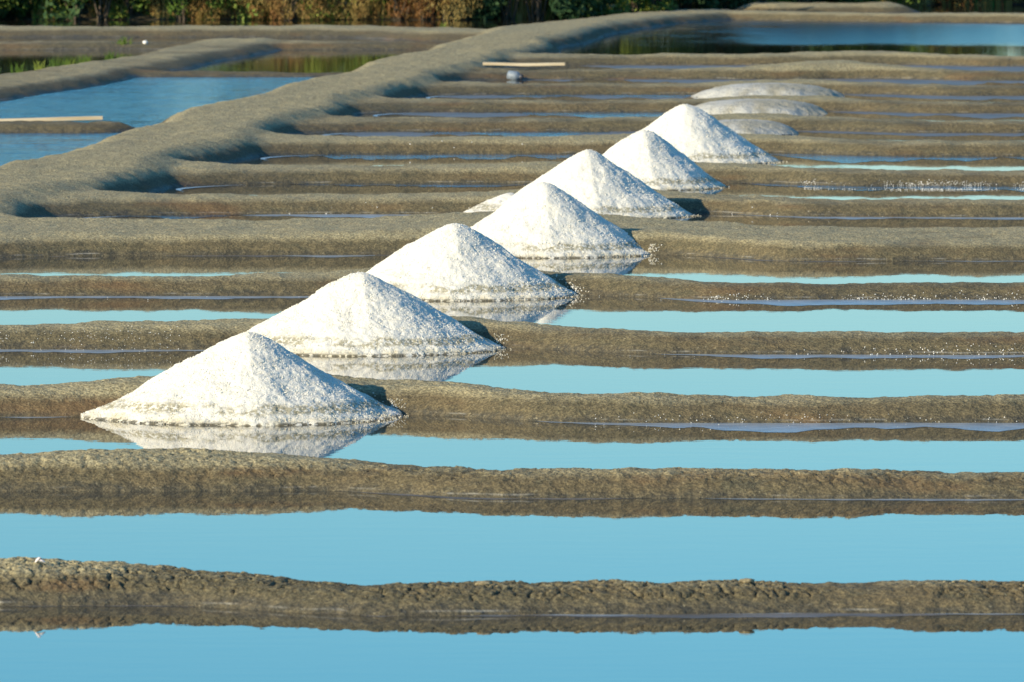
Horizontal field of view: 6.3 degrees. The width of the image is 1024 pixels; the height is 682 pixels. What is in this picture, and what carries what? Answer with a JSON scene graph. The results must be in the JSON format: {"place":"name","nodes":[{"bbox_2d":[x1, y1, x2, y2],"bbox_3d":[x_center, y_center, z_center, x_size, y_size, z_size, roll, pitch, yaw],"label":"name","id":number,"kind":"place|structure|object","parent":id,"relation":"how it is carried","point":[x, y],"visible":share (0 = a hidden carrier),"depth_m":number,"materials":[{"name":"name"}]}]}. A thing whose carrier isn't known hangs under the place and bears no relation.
{"place":"outdoors","nodes":[
{"label":"outdoors","id":0,"kind":"place"},
{"bbox_2d":[0,132,121,165],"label":"pond water","id":1,"kind":"structure","parent":0,"point":[20,146],"depth_m":87.02,"materials":[{"name":"blue liquid"}]},
{"bbox_2d":[0,50,155,73],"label":"pond water","id":2,"kind":"structure","parent":0,"point":[13,57],"depth_m":119.40,"materials":[{"name":"green liquid"}]},
{"bbox_2d":[0,77,314,127],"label":"pond water","id":3,"kind":"structure","parent":0,"point":[137,102],"depth_m":101.22,"materials":[{"name":"blue liquid"}]},
{"bbox_2d":[0,38,398,132],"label":"pond bank","id":4,"kind":"structure","parent":0,"point":[169,59],"depth_m":112.65,"materials":[{"name":"soil"}]},
{"bbox_2d":[10,62,26,72],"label":"grass tuft","id":5,"kind":"object","parent":4,"relation":"on","point":[17,70],"visible":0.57,"depth_m":111.39,"materials":[{"name":"green plant"}]},
{"bbox_2d":[33,59,48,69],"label":"grass tuft","id":6,"kind":"object","parent":4,"relation":"on","point":[38,67],"visible":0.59,"depth_m":112.77,"materials":[{"name":"green plant"}]},
{"bbox_2d":[0,116,102,120],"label":"wooden plank","id":7,"kind":"object","parent":4,"relation":"on","point":[77,118],"visible":1,"depth_m":91.18,"materials":[{"name":"brown wood"}]},
{"bbox_2d":[49,57,63,66],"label":"grass tuft","id":8,"kind":"object","parent":4,"relation":"on","point":[56,64],"visible":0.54,"depth_m":113.57,"materials":[{"name":"green plant"}]},
{"bbox_2d":[61,57,76,65],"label":"grass tuft","id":9,"kind":"object","parent":4,"relation":"on","point":[68,62],"visible":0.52,"depth_m":114.17,"materials":[{"name":"green plant"}]},
{"bbox_2d":[76,54,90,63],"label":"grass tuft","id":10,"kind":"object","parent":4,"relation":"on","point":[87,59],"visible":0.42,"depth_m":115.16,"materials":[{"name":"green plant"}]},
{"bbox_2d":[104,50,117,59],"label":"grass tuft","id":11,"kind":"object","parent":4,"relation":"on","point":[111,56],"visible":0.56,"depth_m":116.78,"materials":[{"name":"green plant"}]},
{"bbox_2d":[112,36,131,44],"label":"grass tuft","id":12,"kind":"object","parent":4,"relation":"on","point":[123,42],"visible":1,"depth_m":123.09,"materials":[{"name":"green plant"}]},
{"bbox_2d":[0,37,437,41],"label":"pond water","id":13,"kind":"structure","parent":0,"point":[140,39],"depth_m":128.76,"materials":[{"name":"liquid"}]},
{"bbox_2d":[0,33,579,230],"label":"mud dike","id":14,"kind":"structure","parent":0,"point":[202,145],"depth_m":88.02,"materials":[{"name":"soil"}]},
{"bbox_2d":[182,50,425,72],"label":"pond water","id":15,"kind":"structure","parent":0,"point":[311,61],"depth_m":116.90,"materials":[{"name":"green liquid"}]},
{"bbox_2d":[30,0,581,19],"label":"marsh grass","id":16,"kind":"structure","parent":0,"point":[521,12],"depth_m":141.84,"materials":[{"name":"brown plant"}]},
{"bbox_2d":[0,494,1023,607],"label":"pan water","id":17,"kind":"structure","parent":0,"point":[369,539],"depth_m":39.06,"materials":[{"name":"blue liquid"}]},
{"bbox_2d":[0,608,1023,681],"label":"pan water","id":18,"kind":"structure","parent":0,"point":[137,645],"depth_m":33.81,"materials":[{"name":"blue liquid"}]},
{"bbox_2d":[0,419,1023,493],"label":"pan water","id":19,"kind":"structure","parent":0,"point":[496,444],"depth_m":44.90,"materials":[{"name":"blue liquid"}]},
{"bbox_2d":[0,556,1023,615],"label":"mud ridge","id":20,"kind":"structure","parent":0,"point":[26,581],"depth_m":35.47,"materials":[{"name":"soil"}]},
{"bbox_2d":[475,580,491,585],"bbox_3d":[-0.108,0.930,35.548,0.070,0.027,0.053,0,3,0],"label":"mud clod","id":21,"kind":"object","parent":20,"relation":"on","point":[488,583],"visible":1,"depth_m":35.53,"materials":[{"name":"beige soil"}]},
{"bbox_2d":[739,578,754,582],"bbox_3d":[0.900,0.920,35.614,0.063,0.021,0.046,0,3,0],"label":"mud clod","id":22,"kind":"object","parent":20,"relation":"on","point":[747,580],"visible":1,"depth_m":35.60,"materials":[{"name":"beige soil"}]},
{"bbox_2d":[0,447,1023,498],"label":"mud ridge","id":23,"kind":"structure","parent":0,"point":[157,469],"depth_m":41.66,"materials":[{"name":"soil"}]},
{"bbox_2d":[0,352,1023,418],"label":"pan water","id":24,"kind":"structure","parent":0,"point":[584,372],"depth_m":50.87,"materials":[{"name":"blue liquid"}]},
{"bbox_2d":[0,211,1023,260],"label":"mud ridge","id":25,"kind":"structure","parent":0,"point":[99,236],"depth_m":64.67,"materials":[{"name":"soil"}]},
{"bbox_2d":[471,181,661,257],"bbox_3d":[0.221,-0.844,64.855,1.714,0.541,1.697,0,3,0],"label":"salt mound","id":26,"kind":"object","parent":25,"relation":"on","point":[542,219],"visible":0.8,"depth_m":64.47,"materials":[{"name":"white food"}]},
{"bbox_2d":[0,373,1023,422],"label":"mud ridge","id":27,"kind":"structure","parent":0,"point":[418,397],"depth_m":46.75,"materials":[{"name":"soil"}]},
{"bbox_2d":[80,331,409,425],"bbox_3d":[-1.367,0.183,47.066,1.748,0.471,1.695,0,3,0],"label":"salt mound","id":28,"kind":"object","parent":27,"relation":"on","point":[247,378],"visible":0.98,"depth_m":46.70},
{"bbox_2d":[0,298,1023,351],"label":"pan water","id":29,"kind":"structure","parent":0,"point":[660,314],"depth_m":56.88,"materials":[{"name":"blue liquid"}]},
{"bbox_2d":[0,214,1023,615],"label":"salt film","id":30,"kind":"object","parent":29,"relation":"on","point":[786,428],"visible":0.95,"depth_m":52.38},
{"bbox_2d":[0,316,1023,354],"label":"mud ridge","id":31,"kind":"structure","parent":0,"point":[203,334],"depth_m":52.92,"materials":[{"name":"soil"}]},
{"bbox_2d":[246,272,511,355],"bbox_3d":[-0.856,-0.158,53.096,1.740,0.481,1.695,0,3,0],"label":"salt mound","id":32,"kind":"object","parent":31,"relation":"on","point":[359,314],"visible":0.89,"depth_m":52.72,"materials":[{"name":"white food"}]},
{"bbox_2d":[0,255,1023,297],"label":"pan water","id":33,"kind":"structure","parent":0,"point":[704,269],"depth_m":62.76,"materials":[{"name":"blue liquid"}]},
{"bbox_2d":[0,267,1023,299],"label":"mud ridge","id":34,"kind":"structure","parent":0,"point":[310,284],"depth_m":58.99,"materials":[{"name":"soil"}]},
{"bbox_2d":[366,223,588,300],"bbox_3d":[-0.367,-0.503,59.116,1.722,0.499,1.691,0,3,0],"label":"salt mound","id":35,"kind":"object","parent":34,"relation":"on","point":[455,262],"visible":0.81,"depth_m":58.75,"materials":[{"name":"white food"}]},
{"bbox_2d":[0,0,1023,43],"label":"bank","id":36,"kind":"structure","parent":0,"point":[585,30],"depth_m":133.05,"materials":[{"name":"soil"}]},
{"bbox_2d":[0,0,17,17],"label":"bush","id":37,"kind":"object","parent":36,"relation":"on","point":[3,5],"visible":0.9,"depth_m":141.29,"materials":[{"name":"green plant"}]},
{"bbox_2d":[2,0,30,19],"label":"bush","id":38,"kind":"object","parent":36,"relation":"on","point":[21,1],"visible":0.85,"depth_m":141.70,"materials":[{"name":"green plant"}]},
{"bbox_2d":[0,0,36,18],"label":"bush","id":39,"kind":"object","parent":36,"relation":"on","point":[3,12],"visible":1,"depth_m":141.63,"materials":[{"name":"green plant"}]},
{"bbox_2d":[10,0,60,19],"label":"bush","id":40,"kind":"object","parent":36,"relation":"on","point":[24,7],"visible":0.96,"depth_m":141.68,"materials":[{"name":"green plant"}]},
{"bbox_2d":[37,0,84,20],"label":"bush","id":41,"kind":"object","parent":36,"relation":"on","point":[74,13],"visible":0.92,"depth_m":140.84,"materials":[{"name":"green plant"}]},
{"bbox_2d":[45,0,111,19],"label":"bush","id":42,"kind":"object","parent":36,"relation":"on","point":[105,12],"visible":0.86,"depth_m":141.63,"materials":[{"name":"green plant"}]},
{"bbox_2d":[92,0,151,18],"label":"bush","id":43,"kind":"object","parent":36,"relation":"on","point":[137,4],"visible":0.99,"depth_m":141.72,"materials":[{"name":"green plant"}]},
{"bbox_2d":[126,0,179,18],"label":"bush","id":44,"kind":"object","parent":36,"relation":"on","point":[151,6],"visible":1,"depth_m":141.80,"materials":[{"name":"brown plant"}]},
{"bbox_2d":[153,0,224,19],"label":"bush","id":45,"kind":"object","parent":36,"relation":"on","point":[179,13],"visible":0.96,"depth_m":141.39,"materials":[{"name":"green plant"}]},
{"bbox_2d":[187,0,249,19],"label":"bush","id":46,"kind":"object","parent":36,"relation":"on","point":[203,6],"visible":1,"depth_m":141.71,"materials":[{"name":"brown plant"}]},
{"bbox_2d":[211,0,281,19],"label":"bush","id":47,"kind":"object","parent":36,"relation":"on","point":[227,6],"visible":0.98,"depth_m":141.65,"materials":[{"name":"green plant"}]},
{"bbox_2d":[226,0,296,18],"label":"bush","id":48,"kind":"object","parent":36,"relation":"on","point":[251,1],"visible":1,"depth_m":141.71,"materials":[{"name":"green plant"}]},
{"bbox_2d":[248,0,337,20],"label":"bush","id":49,"kind":"object","parent":36,"relation":"on","point":[278,7],"visible":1,"depth_m":141.38,"materials":[{"name":"red plant"}]},
{"bbox_2d":[295,0,358,19],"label":"bush","id":50,"kind":"object","parent":36,"relation":"on","point":[332,16],"visible":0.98,"depth_m":141.66,"materials":[{"name":"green plant"}]},
{"bbox_2d":[307,0,386,19],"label":"bush","id":51,"kind":"object","parent":36,"relation":"on","point":[357,12],"visible":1,"depth_m":141.59,"materials":[{"name":"red plant"}]},
{"bbox_2d":[338,0,397,5],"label":"bush","id":52,"kind":"object","parent":36,"relation":"on","point":[373,0],"visible":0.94,"depth_m":141.73,"materials":[{"name":"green plant"}]},
{"bbox_2d":[352,0,424,19],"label":"bush","id":53,"kind":"object","parent":36,"relation":"on","point":[397,5],"visible":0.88,"depth_m":141.64,"materials":[{"name":"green plant"}]},
{"bbox_2d":[384,0,458,19],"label":"bush","id":54,"kind":"object","parent":36,"relation":"on","point":[423,10],"visible":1,"depth_m":141.46,"materials":[{"name":"red plant"}]},
{"bbox_2d":[400,0,483,20],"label":"bush","id":55,"kind":"object","parent":36,"relation":"on","point":[446,7],"visible":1,"depth_m":141.25,"materials":[{"name":"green plant"}]},
{"bbox_2d":[463,0,501,18],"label":"bush","id":56,"kind":"object","parent":36,"relation":"on","point":[466,1],"visible":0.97,"depth_m":142.18,"materials":[{"name":"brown plant"}]},
{"bbox_2d":[457,0,518,19],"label":"bush","id":57,"kind":"object","parent":36,"relation":"on","point":[491,5],"visible":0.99,"depth_m":141.76,"materials":[{"name":"green plant"}]},
{"bbox_2d":[544,0,595,17],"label":"bush","id":58,"kind":"object","parent":36,"relation":"on","point":[588,14],"visible":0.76,"depth_m":142.77,"materials":[{"name":"green plant"}]},
{"bbox_2d":[525,0,616,18],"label":"bush","id":59,"kind":"object","parent":36,"relation":"on","point":[560,9],"visible":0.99,"depth_m":142.16,"materials":[{"name":"green plant"}]},
{"bbox_2d":[578,0,640,15],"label":"bush","id":60,"kind":"object","parent":36,"relation":"on","point":[607,11],"visible":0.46,"depth_m":143.85,"materials":[{"name":"green plant"}]},
{"bbox_2d":[604,0,641,14],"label":"bush","id":61,"kind":"object","parent":36,"relation":"on","point":[622,3],"visible":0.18,"depth_m":145.43,"materials":[{"name":"green plant"}]},
{"bbox_2d":[617,0,681,12],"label":"bush","id":62,"kind":"object","parent":36,"relation":"on","point":[643,4],"visible":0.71,"depth_m":146.81,"materials":[{"name":"green plant"}]},
{"bbox_2d":[652,0,677,10],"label":"bush","id":63,"kind":"object","parent":36,"relation":"on","point":[653,1],"visible":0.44,"depth_m":147.86,"materials":[{"name":"green plant"}]},
{"bbox_2d":[677,0,745,9],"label":"bush","id":64,"kind":"object","parent":36,"relation":"on","point":[704,4],"visible":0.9,"depth_m":148.34,"materials":[{"name":"green plant"}]},
{"bbox_2d":[722,0,751,8],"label":"bush","id":65,"kind":"object","parent":36,"relation":"on","point":[741,4],"visible":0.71,"depth_m":149.33,"materials":[{"name":"green plant"}]},
{"bbox_2d":[810,0,886,2],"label":"bush","id":66,"kind":"object","parent":36,"relation":"on","point":[840,1],"visible":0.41,"depth_m":149.60,"materials":[{"name":"green plant"}]},
{"bbox_2d":[823,0,886,2],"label":"bush","id":67,"kind":"object","parent":36,"relation":"on","point":[827,1],"visible":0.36,"depth_m":149.83,"materials":[{"name":"green plant"}]},
{"bbox_2d":[906,0,929,6],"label":"bush","id":68,"kind":"object","parent":36,"relation":"on","point":[919,3],"visible":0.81,"depth_m":151.21,"materials":[{"name":"green plant"}]},
{"bbox_2d":[0,4,1023,28],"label":"channel water","id":69,"kind":"structure","parent":0,"point":[494,23],"depth_m":139.72,"materials":[{"name":"black liquid"}]},
{"bbox_2d":[16,65,1023,617],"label":"wet mud","id":70,"kind":"structure","parent":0,"point":[972,115],"depth_m":95.65,"materials":[{"name":"brown soil"}]},
{"bbox_2d":[0,141,1023,426],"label":"salt crystals","id":71,"kind":"object","parent":70,"relation":"on","point":[746,299],"visible":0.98,"depth_m":58.53,"materials":[{"name":"white food"}]},
{"bbox_2d":[507,70,522,79],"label":"plastic jug","id":72,"kind":"object","parent":70,"relation":"on","point":[514,75],"visible":1,"depth_m":108.50,"materials":[{"name":"white plastic"}]},
{"bbox_2d":[76,216,1023,227],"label":"pan water","id":73,"kind":"structure","parent":0,"point":[866,223],"depth_m":70.00,"materials":[{"name":"blue liquid"}]},
{"bbox_2d":[93,189,1023,216],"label":"mud ridge","id":74,"kind":"structure","parent":0,"point":[134,203],"depth_m":71.32,"materials":[{"name":"soil"}]},
{"bbox_2d":[464,149,700,218],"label":"salt mound","id":75,"kind":"object","parent":74,"relation":"on","point":[596,182],"visible":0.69,"depth_m":70.75,"materials":[{"name":"white food"}]},
{"bbox_2d":[127,94,1023,218],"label":"breezy water","id":76,"kind":"structure","parent":0,"point":[841,158],"depth_m":83.34,"materials":[{"name":"blue liquid"}]},
{"bbox_2d":[154,185,1023,215],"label":"pan water","id":77,"kind":"structure","parent":0,"point":[737,190],"depth_m":75.70,"materials":[{"name":"blue liquid"}]},
{"bbox_2d":[212,161,1023,185],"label":"mud ridge","id":78,"kind":"structure","parent":0,"point":[259,174],"depth_m":77.42,"materials":[{"name":"soil"}]},
{"bbox_2d":[603,129,729,190],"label":"salt mound","id":79,"kind":"object","parent":78,"relation":"on","point":[652,159],"visible":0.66,"depth_m":76.29,"materials":[{"name":"white food"}]},
{"bbox_2d":[227,155,1023,184],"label":"pan water","id":80,"kind":"structure","parent":0,"point":[1003,164],"depth_m":82.16,"materials":[{"name":"blue liquid"}]},
{"bbox_2d":[293,133,1023,155],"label":"mud ridge","id":81,"kind":"structure","parent":0,"point":[337,144],"depth_m":84.41,"materials":[{"name":"soil"}]},
{"bbox_2d":[642,104,787,163],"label":"salt mound","id":82,"kind":"object","parent":81,"relation":"on","point":[694,133],"visible":0.69,"depth_m":81.98,"materials":[{"name":"white food"}]},
{"bbox_2d":[306,132,1023,154],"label":"pan water","id":83,"kind":"structure","parent":0,"point":[873,137],"depth_m":88.96,"materials":[{"name":"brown liquid"}]},
{"bbox_2d":[349,113,1023,132],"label":"mud ridge","id":84,"kind":"structure","parent":0,"point":[433,124],"depth_m":90.52,"materials":[{"name":"soil"}]},
{"bbox_2d":[718,119,798,134],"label":"salt patch","id":85,"kind":"object","parent":84,"relation":"on","point":[748,126],"visible":0.65,"depth_m":89.47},
{"bbox_2d":[357,113,1023,121],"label":"pan water","id":86,"kind":"structure","parent":0,"point":[936,118],"depth_m":94.70,"materials":[{"name":"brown liquid"}]},
{"bbox_2d":[402,95,1023,112],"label":"mud ridge","id":87,"kind":"structure","parent":0,"point":[426,105],"depth_m":96.61,"materials":[{"name":"soil"}]},
{"bbox_2d":[696,99,826,114],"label":"salt patch","id":88,"kind":"object","parent":87,"relation":"on","point":[772,106],"visible":0.92,"depth_m":95.64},
{"bbox_2d":[415,95,1023,112],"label":"pan water","id":89,"kind":"structure","parent":0,"point":[569,98],"depth_m":100.86,"materials":[{"name":"blue liquid"}]},
{"bbox_2d":[513,66,945,79],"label":"pan water","id":90,"kind":"structure","parent":0,"point":[564,67],"depth_m":114.04,"materials":[{"name":"blue liquid"}]},
{"bbox_2d":[577,0,891,9],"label":"marsh grass","id":91,"kind":"structure","parent":0,"point":[749,2],"depth_m":149.91,"materials":[{"name":"green plant"}]},
{"bbox_2d":[452,79,1023,95],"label":"mud ridge","id":92,"kind":"structure","parent":0,"point":[487,88],"depth_m":102.81,"materials":[{"name":"soil"}]},
{"bbox_2d":[691,83,844,97],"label":"salt patch","id":93,"kind":"object","parent":92,"relation":"on","point":[747,89],"visible":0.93,"depth_m":101.48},
{"bbox_2d":[471,80,1023,85],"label":"pan water","id":94,"kind":"structure","parent":0,"point":[629,82],"depth_m":107.45,"materials":[{"name":"blue liquid"}]},
{"bbox_2d":[502,60,1023,79],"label":"mud ridge","id":95,"kind":"structure","parent":0,"point":[837,69],"depth_m":108.96,"materials":[{"name":"soil"}]},
{"bbox_2d":[483,62,564,65],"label":"wooden plank","id":96,"kind":"object","parent":95,"relation":"on","point":[520,64],"visible":1,"depth_m":109.66,"materials":[{"name":"brown wood"}]},
{"bbox_2d":[547,51,1023,65],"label":"mud ridge","id":97,"kind":"structure","parent":0,"point":[896,58],"depth_m":115.24,"materials":[{"name":"soil"}]},
{"bbox_2d":[559,20,1023,55],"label":"pond water","id":98,"kind":"structure","parent":0,"point":[757,37],"depth_m":129.36,"materials":[{"name":"blue liquid"}]},
{"bbox_2d":[880,0,1013,6],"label":"marsh grass","id":99,"kind":"structure","parent":0,"point":[970,2],"depth_m":153.23,"materials":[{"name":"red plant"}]}
]}

